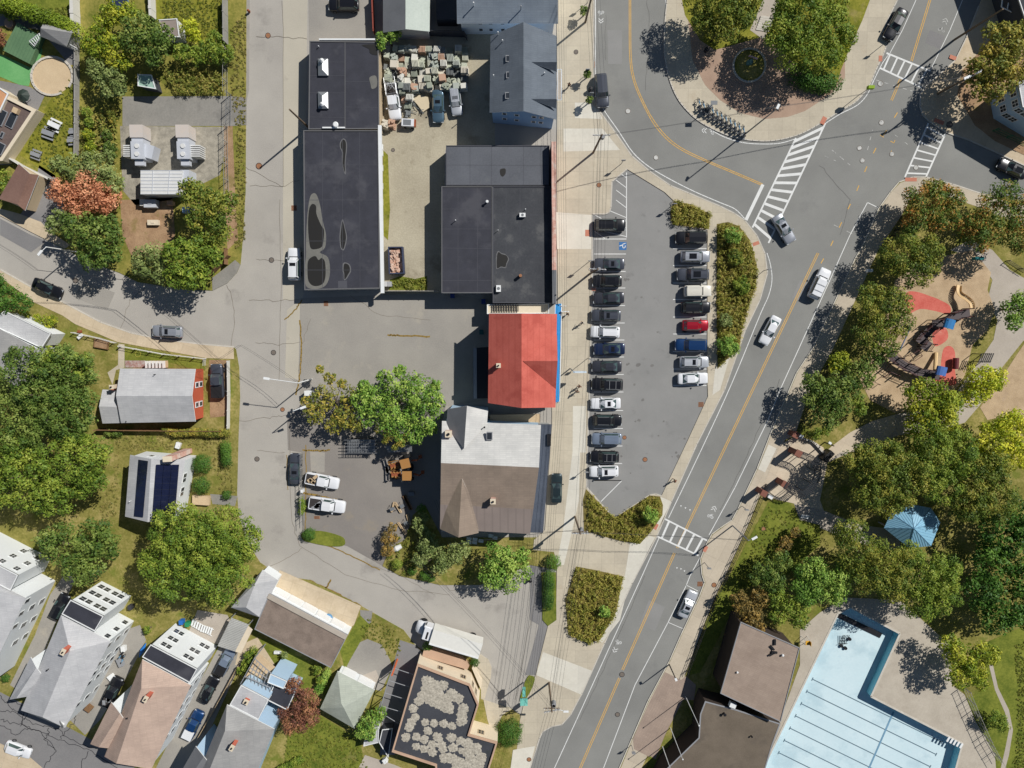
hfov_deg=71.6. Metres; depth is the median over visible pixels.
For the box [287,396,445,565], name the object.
contractor yard
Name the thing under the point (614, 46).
asphalt patch
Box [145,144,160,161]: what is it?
valve cabinet
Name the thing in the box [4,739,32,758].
parked car
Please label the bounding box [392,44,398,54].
salvage pallet
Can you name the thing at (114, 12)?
tree
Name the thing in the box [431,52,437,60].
salvage pallet
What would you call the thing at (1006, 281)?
path
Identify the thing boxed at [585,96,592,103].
sapling
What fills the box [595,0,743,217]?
edge line
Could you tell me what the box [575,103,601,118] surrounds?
fresh slab
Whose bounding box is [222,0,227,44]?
fence
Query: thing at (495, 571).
tree
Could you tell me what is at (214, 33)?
bush
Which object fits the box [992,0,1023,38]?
porch house
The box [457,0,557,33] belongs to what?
gabled house
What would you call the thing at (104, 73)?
tree
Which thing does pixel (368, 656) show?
driveway
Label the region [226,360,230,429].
fence
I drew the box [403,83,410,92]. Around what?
salvage pallet
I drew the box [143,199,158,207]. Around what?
equipment box
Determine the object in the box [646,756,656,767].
lawn
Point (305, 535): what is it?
ball bush
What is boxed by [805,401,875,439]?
lawn
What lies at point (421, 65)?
salvage pallet
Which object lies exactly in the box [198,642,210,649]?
window
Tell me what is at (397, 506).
timber stack
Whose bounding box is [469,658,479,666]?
ball bush
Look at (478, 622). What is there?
overhead wires
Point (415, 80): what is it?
salvage pallet
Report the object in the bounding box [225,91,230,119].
gate
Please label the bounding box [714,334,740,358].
bush
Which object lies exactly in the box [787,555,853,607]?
tree
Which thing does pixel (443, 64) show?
salvage pallet
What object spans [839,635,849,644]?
pool ladder
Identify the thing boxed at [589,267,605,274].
utility pole
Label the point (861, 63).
sidewalk
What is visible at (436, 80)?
salvage pallet
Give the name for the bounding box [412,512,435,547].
tree
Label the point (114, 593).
window
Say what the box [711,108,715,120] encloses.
docked bicycle
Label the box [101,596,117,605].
window
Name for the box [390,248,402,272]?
rubble heap
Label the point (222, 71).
fence
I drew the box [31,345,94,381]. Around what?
tree
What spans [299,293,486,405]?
paved lot
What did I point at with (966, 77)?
street lamp
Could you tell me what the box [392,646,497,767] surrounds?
office building
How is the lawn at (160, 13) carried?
on the yard at (92, 98)
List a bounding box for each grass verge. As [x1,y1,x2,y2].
[301,531,344,546]
[383,151,389,239]
[389,276,426,289]
[520,675,534,697]
[541,572,555,625]
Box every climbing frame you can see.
[885,351,947,380]
[913,323,943,344]
[917,339,937,351]
[931,308,975,329]
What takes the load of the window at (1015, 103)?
in the gabled house at (1008, 111)
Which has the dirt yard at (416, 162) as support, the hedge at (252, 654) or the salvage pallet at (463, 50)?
the salvage pallet at (463, 50)
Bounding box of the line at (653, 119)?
[630,0,762,183]
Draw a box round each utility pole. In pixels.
[289,109,307,127]
[544,682,568,712]
[572,516,588,534]
[584,0,591,22]
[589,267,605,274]
[592,134,610,153]
[937,70,981,94]
[953,8,1003,40]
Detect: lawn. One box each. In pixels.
[14,0,69,25]
[20,66,79,177]
[124,346,204,370]
[157,0,225,53]
[259,638,319,689]
[284,716,362,767]
[340,616,368,666]
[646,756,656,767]
[682,0,869,82]
[687,580,739,675]
[728,500,819,588]
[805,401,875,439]
[967,628,1023,767]
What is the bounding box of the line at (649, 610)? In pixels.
[623,553,675,669]
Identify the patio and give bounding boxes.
[0,81,44,164]
[189,610,229,643]
[235,638,275,666]
[359,755,400,767]
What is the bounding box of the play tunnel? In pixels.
[952,358,958,368]
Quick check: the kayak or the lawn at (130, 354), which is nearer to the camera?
the lawn at (130, 354)
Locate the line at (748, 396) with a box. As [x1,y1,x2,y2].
[676,253,816,547]
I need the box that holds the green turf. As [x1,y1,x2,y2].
[0,48,41,85]
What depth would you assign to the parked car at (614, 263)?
111.31 m
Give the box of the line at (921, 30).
[912,0,930,60]
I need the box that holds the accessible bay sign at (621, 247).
[619,242,626,249]
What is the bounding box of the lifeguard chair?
[801,636,811,645]
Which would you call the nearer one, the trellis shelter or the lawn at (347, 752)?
the trellis shelter
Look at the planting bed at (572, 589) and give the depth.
117.12 m
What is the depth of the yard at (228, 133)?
111.02 m
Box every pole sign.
[520,682,527,705]
[570,368,586,372]
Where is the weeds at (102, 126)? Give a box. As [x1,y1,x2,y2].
[78,103,118,158]
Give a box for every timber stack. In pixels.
[394,502,401,512]
[397,522,406,534]
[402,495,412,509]
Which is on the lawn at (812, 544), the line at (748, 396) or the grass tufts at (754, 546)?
the grass tufts at (754, 546)
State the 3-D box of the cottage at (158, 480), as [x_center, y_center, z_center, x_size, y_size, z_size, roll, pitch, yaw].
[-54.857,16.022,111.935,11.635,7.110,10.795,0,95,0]
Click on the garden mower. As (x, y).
(79, 337)
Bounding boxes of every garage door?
[273,587,289,598]
[288,595,303,606]
[301,602,317,613]
[316,609,329,621]
[330,617,345,629]
[342,667,356,678]
[358,674,372,686]
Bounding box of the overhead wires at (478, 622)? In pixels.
[416,560,551,704]
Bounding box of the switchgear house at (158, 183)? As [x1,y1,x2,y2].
[140,170,196,196]
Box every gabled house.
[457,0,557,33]
[489,22,561,128]
[990,80,1023,136]
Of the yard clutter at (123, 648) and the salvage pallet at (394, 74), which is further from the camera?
the yard clutter at (123, 648)
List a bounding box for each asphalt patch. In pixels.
[0,219,44,251]
[75,280,114,309]
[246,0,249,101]
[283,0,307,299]
[285,300,299,379]
[310,452,324,472]
[608,30,621,63]
[639,600,664,630]
[792,280,810,302]
[925,30,944,48]
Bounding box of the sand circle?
[33,58,70,93]
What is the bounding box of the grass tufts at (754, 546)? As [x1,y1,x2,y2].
[737,506,816,586]
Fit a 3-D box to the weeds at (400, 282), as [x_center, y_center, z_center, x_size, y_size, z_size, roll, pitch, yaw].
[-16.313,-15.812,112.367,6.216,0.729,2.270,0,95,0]
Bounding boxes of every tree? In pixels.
[0,272,33,314]
[0,342,101,456]
[0,427,113,519]
[30,517,121,587]
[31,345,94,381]
[43,208,80,235]
[45,169,122,218]
[48,149,125,194]
[59,211,125,272]
[78,25,134,72]
[85,57,126,97]
[91,0,140,34]
[117,9,176,68]
[130,240,175,288]
[136,501,264,610]
[160,231,223,292]
[176,177,238,247]
[276,675,320,736]
[300,365,363,434]
[349,364,445,445]
[354,706,386,741]
[373,424,409,450]
[375,30,401,50]
[410,536,471,575]
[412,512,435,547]
[477,541,533,594]
[681,0,763,44]
[729,588,770,631]
[747,549,792,595]
[761,0,858,77]
[766,585,811,630]
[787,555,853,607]
[800,370,860,430]
[823,43,851,68]
[828,349,852,372]
[830,517,922,603]
[839,347,888,398]
[841,434,944,519]
[850,281,916,357]
[876,231,945,289]
[895,539,964,622]
[900,177,967,234]
[900,376,966,443]
[902,418,980,506]
[935,633,1001,691]
[946,442,1023,524]
[953,178,1023,255]
[960,363,1009,407]
[960,558,1023,635]
[963,19,1023,105]
[966,500,1023,582]
[972,407,1023,476]
[999,289,1023,332]
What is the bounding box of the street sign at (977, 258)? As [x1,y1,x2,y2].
[968,257,984,259]
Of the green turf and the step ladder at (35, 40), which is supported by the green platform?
the step ladder at (35, 40)
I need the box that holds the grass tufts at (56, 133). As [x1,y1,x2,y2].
[25,79,73,167]
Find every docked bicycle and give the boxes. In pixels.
[697,98,702,112]
[702,100,706,114]
[706,103,710,117]
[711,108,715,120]
[715,108,719,122]
[719,112,723,125]
[724,114,728,128]
[728,116,732,131]
[733,119,737,133]
[737,123,741,136]
[741,125,745,139]
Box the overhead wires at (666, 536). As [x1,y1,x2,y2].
[585,532,747,540]
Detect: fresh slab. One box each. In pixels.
[511,746,534,767]
[536,652,590,693]
[556,212,590,248]
[558,453,579,564]
[563,129,619,151]
[572,406,585,452]
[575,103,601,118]
[599,536,654,641]
[653,497,670,529]
[713,357,729,393]
[758,445,775,471]
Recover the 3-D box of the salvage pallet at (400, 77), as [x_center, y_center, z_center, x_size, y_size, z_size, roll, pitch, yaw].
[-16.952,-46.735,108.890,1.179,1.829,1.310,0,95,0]
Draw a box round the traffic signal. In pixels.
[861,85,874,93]
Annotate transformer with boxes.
[123,125,152,165]
[175,125,205,165]
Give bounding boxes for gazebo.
[878,504,940,546]
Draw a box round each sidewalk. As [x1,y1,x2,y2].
[0,209,67,247]
[0,270,233,358]
[0,744,41,767]
[212,260,239,290]
[472,654,491,699]
[484,700,511,726]
[517,0,766,761]
[525,565,554,674]
[621,178,1023,767]
[665,0,896,139]
[921,0,1023,163]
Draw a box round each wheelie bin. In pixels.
[127,603,134,609]
[179,618,184,624]
[185,620,190,626]
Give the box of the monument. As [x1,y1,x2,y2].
[746,55,757,64]
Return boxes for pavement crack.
[66,10,534,698]
[580,3,849,718]
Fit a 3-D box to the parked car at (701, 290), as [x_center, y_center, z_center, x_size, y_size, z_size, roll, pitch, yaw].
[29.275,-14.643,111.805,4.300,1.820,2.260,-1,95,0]
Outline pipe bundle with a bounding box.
[385,445,411,451]
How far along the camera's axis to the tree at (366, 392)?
108.68 m
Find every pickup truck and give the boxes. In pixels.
[99,675,124,708]
[181,708,204,741]
[208,364,225,397]
[213,649,236,676]
[304,471,339,489]
[308,495,345,513]
[383,77,401,120]
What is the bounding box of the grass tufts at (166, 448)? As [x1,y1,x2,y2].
[100,434,234,522]
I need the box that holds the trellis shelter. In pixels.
[972,353,993,362]
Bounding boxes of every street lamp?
[37,247,76,255]
[263,377,311,383]
[732,525,757,540]
[749,104,779,130]
[946,71,981,90]
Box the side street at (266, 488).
[0,0,557,717]
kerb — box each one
[0,269,233,347]
[530,0,767,767]
[586,169,661,515]
[619,176,979,767]
[664,0,897,141]
[919,6,1023,165]
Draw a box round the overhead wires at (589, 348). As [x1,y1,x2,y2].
[550,5,600,703]
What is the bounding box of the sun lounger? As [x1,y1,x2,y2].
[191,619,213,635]
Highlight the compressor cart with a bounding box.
[401,118,415,128]
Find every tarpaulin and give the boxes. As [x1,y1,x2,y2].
[413,95,429,112]
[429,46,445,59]
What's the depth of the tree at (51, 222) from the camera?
106.92 m
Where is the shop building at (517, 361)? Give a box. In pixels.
[473,303,568,407]
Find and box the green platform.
[3,23,44,64]
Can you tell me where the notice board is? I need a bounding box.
[819,448,834,462]
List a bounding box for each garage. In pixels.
[255,587,351,667]
[320,666,375,728]
[383,0,457,39]
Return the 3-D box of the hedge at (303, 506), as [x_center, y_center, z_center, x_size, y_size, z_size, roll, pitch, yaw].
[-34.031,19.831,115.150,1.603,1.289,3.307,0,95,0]
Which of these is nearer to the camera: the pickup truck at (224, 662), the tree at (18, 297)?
the tree at (18, 297)
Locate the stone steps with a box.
[756,15,773,31]
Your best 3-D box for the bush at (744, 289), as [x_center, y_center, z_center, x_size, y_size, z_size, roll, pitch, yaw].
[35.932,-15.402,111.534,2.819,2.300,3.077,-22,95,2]
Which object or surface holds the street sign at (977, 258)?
on the playground at (971, 278)
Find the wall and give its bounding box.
[802,437,823,452]
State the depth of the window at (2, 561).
109.96 m
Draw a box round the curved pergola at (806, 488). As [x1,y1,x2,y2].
[779,451,820,497]
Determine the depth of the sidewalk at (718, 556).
114.50 m
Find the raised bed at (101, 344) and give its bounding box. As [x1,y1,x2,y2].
[93,338,108,349]
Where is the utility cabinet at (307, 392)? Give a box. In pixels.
[304,390,313,395]
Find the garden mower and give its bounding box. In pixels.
[77,330,83,339]
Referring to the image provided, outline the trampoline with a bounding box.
[112,0,128,8]
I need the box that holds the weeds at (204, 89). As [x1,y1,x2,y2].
[164,67,223,97]
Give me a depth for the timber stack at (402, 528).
115.86 m
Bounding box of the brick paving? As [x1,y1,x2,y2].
[633,672,695,758]
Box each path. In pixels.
[100,119,110,157]
[108,344,123,384]
[210,494,236,505]
[750,0,776,38]
[794,504,899,551]
[829,340,1022,461]
[951,241,1023,349]
[989,665,1012,767]
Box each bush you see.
[0,11,14,20]
[0,28,6,46]
[0,168,10,190]
[1,673,10,682]
[18,310,57,328]
[81,106,94,127]
[81,128,96,154]
[101,129,118,158]
[104,107,117,125]
[143,625,151,633]
[179,17,200,44]
[190,454,212,473]
[192,476,211,495]
[198,29,224,53]
[214,51,233,65]
[222,489,232,499]
[236,650,250,674]
[281,651,287,658]
[302,527,315,540]
[312,665,323,683]
[380,522,398,556]
[392,558,402,570]
[407,566,416,575]
[415,503,426,513]
[419,570,429,580]
[422,641,431,650]
[427,573,434,582]
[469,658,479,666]
[493,716,522,748]
[544,554,561,570]
[598,605,609,617]
[642,505,659,523]
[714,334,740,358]
[719,313,732,326]
[723,227,742,243]
[727,248,743,265]
[732,275,749,294]
[775,526,801,556]
[808,426,830,440]
[849,393,868,416]
[986,708,1010,732]
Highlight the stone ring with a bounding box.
[30,56,73,95]
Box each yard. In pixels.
[0,0,245,289]
[0,9,73,64]
[0,278,519,767]
[120,198,174,255]
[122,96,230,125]
[224,126,237,248]
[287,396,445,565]
[308,0,381,41]
[379,30,494,294]
[380,640,420,754]
[957,24,1023,154]
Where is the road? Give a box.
[531,0,1023,767]
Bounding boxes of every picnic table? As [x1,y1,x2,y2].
[30,149,41,160]
[41,126,55,140]
[47,117,61,132]
[66,136,73,145]
[68,128,78,135]
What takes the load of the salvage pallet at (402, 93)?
on the dirt yard at (416, 162)
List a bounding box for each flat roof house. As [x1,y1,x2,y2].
[0,88,17,112]
[0,96,44,163]
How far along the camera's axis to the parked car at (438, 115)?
109.03 m
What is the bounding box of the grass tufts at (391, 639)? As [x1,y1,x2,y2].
[360,619,400,655]
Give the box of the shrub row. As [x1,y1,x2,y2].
[171,41,234,66]
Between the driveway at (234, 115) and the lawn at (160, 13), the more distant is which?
the driveway at (234, 115)
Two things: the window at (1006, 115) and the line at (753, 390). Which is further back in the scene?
the line at (753, 390)
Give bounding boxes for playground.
[860,250,994,412]
[980,345,1023,419]
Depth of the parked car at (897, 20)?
107.99 m
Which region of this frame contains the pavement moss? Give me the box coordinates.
[284,300,429,605]
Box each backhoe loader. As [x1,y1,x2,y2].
[383,454,421,473]
[385,466,423,480]
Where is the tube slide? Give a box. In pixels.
[956,285,974,307]
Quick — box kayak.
[139,643,145,656]
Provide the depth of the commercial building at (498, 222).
108.10 m
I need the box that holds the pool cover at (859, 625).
[837,613,881,637]
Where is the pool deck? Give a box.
[772,598,995,767]
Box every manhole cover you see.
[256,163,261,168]
[946,121,952,127]
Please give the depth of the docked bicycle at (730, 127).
109.72 m
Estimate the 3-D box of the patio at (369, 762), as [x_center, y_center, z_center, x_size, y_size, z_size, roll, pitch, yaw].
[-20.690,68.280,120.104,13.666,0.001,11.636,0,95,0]
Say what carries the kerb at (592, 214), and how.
on the parking lot at (650, 255)
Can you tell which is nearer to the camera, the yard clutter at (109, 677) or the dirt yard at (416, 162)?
the dirt yard at (416, 162)
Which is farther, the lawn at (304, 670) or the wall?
the lawn at (304, 670)
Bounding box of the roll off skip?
[388,247,404,274]
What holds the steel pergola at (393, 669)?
on the yard at (407, 656)
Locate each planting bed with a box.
[565,567,622,643]
[583,489,662,542]
[670,201,709,227]
[716,222,756,368]
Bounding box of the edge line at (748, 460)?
[554,0,962,767]
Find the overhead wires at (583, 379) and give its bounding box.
[531,0,608,767]
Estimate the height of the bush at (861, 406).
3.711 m
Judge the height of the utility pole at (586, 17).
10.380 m
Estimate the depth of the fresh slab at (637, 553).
116.64 m
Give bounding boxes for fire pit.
[4,18,15,28]
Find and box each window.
[0,558,7,563]
[8,553,17,558]
[11,566,22,570]
[18,548,28,553]
[22,560,32,565]
[77,595,93,604]
[86,589,103,598]
[92,603,107,611]
[96,583,112,592]
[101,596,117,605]
[103,633,112,638]
[109,590,125,599]
[112,626,120,631]
[120,619,129,625]
[159,641,173,649]
[166,635,179,643]
[172,628,185,636]
[182,653,195,661]
[188,646,201,654]
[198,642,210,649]
[478,729,484,734]
[997,96,1004,103]
[999,104,1006,113]
[1001,112,1011,118]
[1007,116,1018,122]
[1009,88,1017,98]
[1011,98,1018,108]
[1013,107,1023,113]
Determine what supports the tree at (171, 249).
on the yard at (92, 98)
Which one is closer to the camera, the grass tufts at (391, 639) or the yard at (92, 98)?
the yard at (92, 98)
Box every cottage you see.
[0,311,64,384]
[99,360,202,423]
[125,448,210,521]
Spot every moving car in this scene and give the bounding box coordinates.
[758,315,781,345]
[771,213,795,244]
[807,267,830,299]
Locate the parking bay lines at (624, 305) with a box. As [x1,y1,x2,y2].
[593,173,705,501]
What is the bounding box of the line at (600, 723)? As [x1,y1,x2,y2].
[581,678,620,767]
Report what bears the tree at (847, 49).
on the lawn at (857, 10)
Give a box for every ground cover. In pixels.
[670,199,712,229]
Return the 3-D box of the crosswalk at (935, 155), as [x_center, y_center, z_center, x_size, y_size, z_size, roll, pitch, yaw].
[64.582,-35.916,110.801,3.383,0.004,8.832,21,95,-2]
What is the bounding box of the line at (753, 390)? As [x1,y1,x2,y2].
[678,253,818,547]
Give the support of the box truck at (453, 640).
on the side street at (266, 488)
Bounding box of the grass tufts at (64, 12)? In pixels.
[41,6,71,25]
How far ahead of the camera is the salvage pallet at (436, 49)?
107.99 m
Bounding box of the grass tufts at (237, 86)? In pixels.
[230,15,246,248]
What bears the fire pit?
on the yard at (67, 54)
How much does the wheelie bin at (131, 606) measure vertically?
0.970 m
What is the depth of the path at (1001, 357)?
114.02 m
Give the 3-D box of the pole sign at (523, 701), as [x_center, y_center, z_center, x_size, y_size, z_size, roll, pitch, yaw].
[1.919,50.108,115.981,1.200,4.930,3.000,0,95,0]
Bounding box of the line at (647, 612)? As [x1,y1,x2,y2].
[621,553,673,669]
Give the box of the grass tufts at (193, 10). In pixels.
[160,0,222,46]
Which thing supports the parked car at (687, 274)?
on the parking lot at (650, 255)
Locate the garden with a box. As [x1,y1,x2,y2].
[383,506,556,584]
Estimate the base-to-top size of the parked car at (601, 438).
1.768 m
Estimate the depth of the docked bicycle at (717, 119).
109.62 m
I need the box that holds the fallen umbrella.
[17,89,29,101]
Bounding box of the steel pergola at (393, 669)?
[378,659,413,723]
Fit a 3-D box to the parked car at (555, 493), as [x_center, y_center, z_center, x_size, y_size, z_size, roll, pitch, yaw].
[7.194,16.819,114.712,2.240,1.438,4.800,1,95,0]
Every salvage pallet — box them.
[381,119,388,130]
[383,46,391,53]
[383,52,390,60]
[384,67,391,75]
[384,74,392,83]
[388,119,396,129]
[390,53,397,60]
[390,60,398,70]
[391,70,396,78]
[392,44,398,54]
[397,67,406,75]
[397,73,404,83]
[398,45,405,54]
[398,54,404,62]
[398,82,403,90]
[399,86,405,96]
[401,96,406,103]
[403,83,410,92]
[404,44,411,53]
[404,57,410,63]
[404,62,411,69]
[404,78,410,83]
[404,102,412,110]
[405,94,413,103]
[405,110,410,117]
[406,71,412,78]
[410,46,417,54]
[410,83,418,92]
[411,54,418,60]
[411,59,418,69]
[411,70,417,77]
[412,78,417,83]
[412,86,419,94]
[417,75,424,83]
[418,46,425,54]
[418,61,424,71]
[419,56,425,62]
[419,83,425,92]
[420,69,425,74]
[424,75,431,82]
[425,46,431,54]
[425,68,431,75]
[425,85,433,93]
[426,82,432,89]
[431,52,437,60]
[431,60,439,69]
[431,67,438,75]
[433,46,440,52]
[433,75,438,84]
[438,53,444,62]
[438,73,445,83]
[440,59,447,68]
[441,82,449,92]
[445,63,452,69]
[446,48,452,54]
[446,68,454,77]
[446,77,452,83]
[447,54,453,63]
[452,59,460,69]
[452,77,460,83]
[453,71,460,77]
[453,82,460,91]
[455,45,461,53]
[460,66,468,76]
[460,83,467,91]
[461,47,467,54]
[461,75,467,82]
[462,53,468,61]
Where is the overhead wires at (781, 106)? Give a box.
[605,76,964,134]
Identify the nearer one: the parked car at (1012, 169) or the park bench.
the parked car at (1012, 169)
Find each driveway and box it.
[10,572,73,687]
[21,165,63,229]
[70,625,145,734]
[156,647,239,767]
[209,360,227,417]
[231,96,245,125]
[276,570,360,626]
[347,639,391,690]
[360,610,371,623]
[363,670,379,683]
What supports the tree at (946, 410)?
on the park ground at (958, 538)
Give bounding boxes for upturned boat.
[394,544,401,551]
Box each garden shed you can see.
[0,164,47,211]
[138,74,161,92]
[159,18,186,42]
[231,566,281,616]
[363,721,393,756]
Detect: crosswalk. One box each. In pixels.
[657,518,706,555]
[752,123,825,242]
[880,52,930,87]
[904,123,945,176]
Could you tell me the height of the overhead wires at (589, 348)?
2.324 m
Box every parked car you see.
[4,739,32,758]
[31,277,63,298]
[48,592,70,620]
[152,324,182,338]
[198,675,219,704]
[286,248,301,279]
[288,453,302,483]
[329,0,359,13]
[430,90,444,122]
[449,87,462,116]
[550,473,563,502]
[589,464,618,478]
[590,325,619,337]
[590,397,620,410]
[590,450,618,463]
[591,309,620,322]
[591,360,621,373]
[591,377,622,391]
[591,432,621,446]
[592,274,621,287]
[593,257,623,270]
[593,291,623,304]
[593,342,624,356]
[593,414,621,427]
[594,73,610,108]
[594,217,624,232]
[674,230,707,244]
[674,337,706,352]
[676,267,708,281]
[677,371,707,385]
[677,589,697,618]
[679,355,708,368]
[680,249,709,263]
[680,300,709,314]
[682,319,708,331]
[683,284,710,297]
[882,7,908,41]
[995,158,1023,179]
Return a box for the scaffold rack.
[344,438,376,452]
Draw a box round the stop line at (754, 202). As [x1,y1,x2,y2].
[745,184,763,220]
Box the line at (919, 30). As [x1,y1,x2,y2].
[910,1,928,60]
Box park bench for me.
[801,514,808,518]
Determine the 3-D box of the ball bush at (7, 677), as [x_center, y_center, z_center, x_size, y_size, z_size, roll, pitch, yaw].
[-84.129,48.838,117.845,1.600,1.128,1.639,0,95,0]
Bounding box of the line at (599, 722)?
[579,678,618,767]
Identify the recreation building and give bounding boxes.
[653,688,779,767]
[713,610,799,721]
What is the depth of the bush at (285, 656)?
116.59 m
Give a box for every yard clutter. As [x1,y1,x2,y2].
[84,703,93,712]
[106,673,113,680]
[116,656,124,667]
[120,645,126,651]
[175,442,181,448]
[382,756,387,763]
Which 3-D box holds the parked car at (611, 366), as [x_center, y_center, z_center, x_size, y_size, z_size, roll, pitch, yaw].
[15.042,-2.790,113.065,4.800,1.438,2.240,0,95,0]
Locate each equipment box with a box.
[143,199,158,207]
[147,220,159,225]
[167,201,174,205]
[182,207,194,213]
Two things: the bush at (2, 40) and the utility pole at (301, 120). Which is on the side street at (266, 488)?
the utility pole at (301, 120)
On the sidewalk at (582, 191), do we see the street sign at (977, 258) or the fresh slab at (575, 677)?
the fresh slab at (575, 677)
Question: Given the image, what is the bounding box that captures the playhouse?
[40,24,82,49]
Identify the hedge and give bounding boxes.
[0,0,86,42]
[103,428,122,437]
[160,425,230,437]
[219,440,233,467]
[238,645,259,675]
[278,755,304,767]
[297,497,305,515]
[313,668,331,695]
[541,568,554,610]
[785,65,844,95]
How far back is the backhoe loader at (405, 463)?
113.76 m
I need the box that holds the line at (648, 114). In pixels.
[629,0,760,184]
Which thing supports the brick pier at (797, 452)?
on the plaza at (788, 467)
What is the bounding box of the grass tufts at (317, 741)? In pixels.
[284,720,367,767]
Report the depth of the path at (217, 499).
115.67 m
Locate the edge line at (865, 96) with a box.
[826,55,887,122]
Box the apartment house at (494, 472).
[440,405,551,537]
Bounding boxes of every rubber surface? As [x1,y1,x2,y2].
[905,291,950,312]
[932,328,947,345]
[936,346,956,385]
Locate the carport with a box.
[218,612,253,652]
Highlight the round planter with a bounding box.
[732,47,765,82]
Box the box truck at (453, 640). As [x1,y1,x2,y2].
[415,618,482,658]
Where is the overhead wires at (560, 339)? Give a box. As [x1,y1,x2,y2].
[527,2,566,697]
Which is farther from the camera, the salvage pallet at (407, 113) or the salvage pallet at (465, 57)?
the salvage pallet at (407, 113)
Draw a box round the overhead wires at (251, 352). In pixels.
[196,345,296,381]
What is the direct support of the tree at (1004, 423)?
on the park ground at (958, 538)
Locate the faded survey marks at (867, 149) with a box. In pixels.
[825,80,919,239]
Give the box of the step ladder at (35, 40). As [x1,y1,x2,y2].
[29,33,40,46]
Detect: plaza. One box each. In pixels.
[688,21,844,118]
[762,415,894,510]
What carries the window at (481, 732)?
in the office building at (440, 726)
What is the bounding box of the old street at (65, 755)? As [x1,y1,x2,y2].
[0,692,133,767]
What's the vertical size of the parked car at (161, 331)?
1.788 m
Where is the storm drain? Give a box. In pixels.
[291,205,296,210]
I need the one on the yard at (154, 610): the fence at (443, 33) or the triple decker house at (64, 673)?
the triple decker house at (64, 673)
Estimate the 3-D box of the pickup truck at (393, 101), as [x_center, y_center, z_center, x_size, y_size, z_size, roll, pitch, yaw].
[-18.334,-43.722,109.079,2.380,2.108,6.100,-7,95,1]
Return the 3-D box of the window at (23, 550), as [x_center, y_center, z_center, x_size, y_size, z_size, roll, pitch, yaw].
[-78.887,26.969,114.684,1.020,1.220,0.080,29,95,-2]
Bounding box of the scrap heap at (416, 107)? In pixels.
[407,92,431,114]
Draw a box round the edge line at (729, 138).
[665,0,793,143]
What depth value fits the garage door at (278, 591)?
115.75 m
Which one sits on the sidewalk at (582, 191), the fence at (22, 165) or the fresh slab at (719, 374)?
the fresh slab at (719, 374)
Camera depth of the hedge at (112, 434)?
113.72 m
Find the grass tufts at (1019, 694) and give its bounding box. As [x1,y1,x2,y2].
[1012,642,1023,767]
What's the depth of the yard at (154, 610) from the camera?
116.17 m
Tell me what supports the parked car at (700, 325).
on the parking lot at (650, 255)
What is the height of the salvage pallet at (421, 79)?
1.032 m
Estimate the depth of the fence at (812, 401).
113.52 m
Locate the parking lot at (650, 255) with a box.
[587,170,707,516]
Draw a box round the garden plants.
[386,524,438,579]
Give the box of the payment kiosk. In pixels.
[706,101,717,110]
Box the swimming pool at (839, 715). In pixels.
[766,606,962,767]
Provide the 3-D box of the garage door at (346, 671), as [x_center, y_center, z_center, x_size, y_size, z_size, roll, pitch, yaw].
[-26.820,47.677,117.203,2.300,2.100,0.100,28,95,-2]
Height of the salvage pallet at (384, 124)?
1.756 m
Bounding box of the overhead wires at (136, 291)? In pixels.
[0,245,239,377]
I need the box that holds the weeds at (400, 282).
[392,277,427,290]
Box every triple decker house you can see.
[0,532,55,675]
[9,581,133,728]
[91,623,216,767]
[183,644,302,767]
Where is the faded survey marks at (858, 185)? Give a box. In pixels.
[821,113,896,262]
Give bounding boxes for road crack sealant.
[0,695,116,767]
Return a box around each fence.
[9,158,52,180]
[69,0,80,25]
[70,332,115,342]
[73,27,79,155]
[93,429,220,431]
[117,345,205,365]
[148,0,155,19]
[197,665,238,738]
[209,255,230,273]
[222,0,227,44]
[222,45,227,90]
[222,123,228,198]
[224,248,227,264]
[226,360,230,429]
[300,452,303,525]
[371,0,374,34]
[384,291,439,291]
[429,30,467,40]
[685,484,768,676]
[797,352,834,431]
[881,215,902,249]
[962,686,1005,766]
[992,128,1023,145]
[1006,260,1023,271]
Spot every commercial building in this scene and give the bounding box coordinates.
[303,125,383,292]
[308,38,382,133]
[441,142,555,303]
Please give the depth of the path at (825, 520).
115.99 m
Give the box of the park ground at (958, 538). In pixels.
[620,181,1023,767]
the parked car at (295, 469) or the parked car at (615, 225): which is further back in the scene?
the parked car at (295, 469)
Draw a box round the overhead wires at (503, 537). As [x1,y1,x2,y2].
[436,500,574,544]
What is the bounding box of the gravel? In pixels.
[120,126,223,201]
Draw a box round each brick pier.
[755,486,767,497]
[775,477,788,487]
[787,430,799,438]
[788,447,802,457]
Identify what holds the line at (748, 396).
on the road
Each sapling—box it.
[580,5,587,16]
[583,70,591,78]
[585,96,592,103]

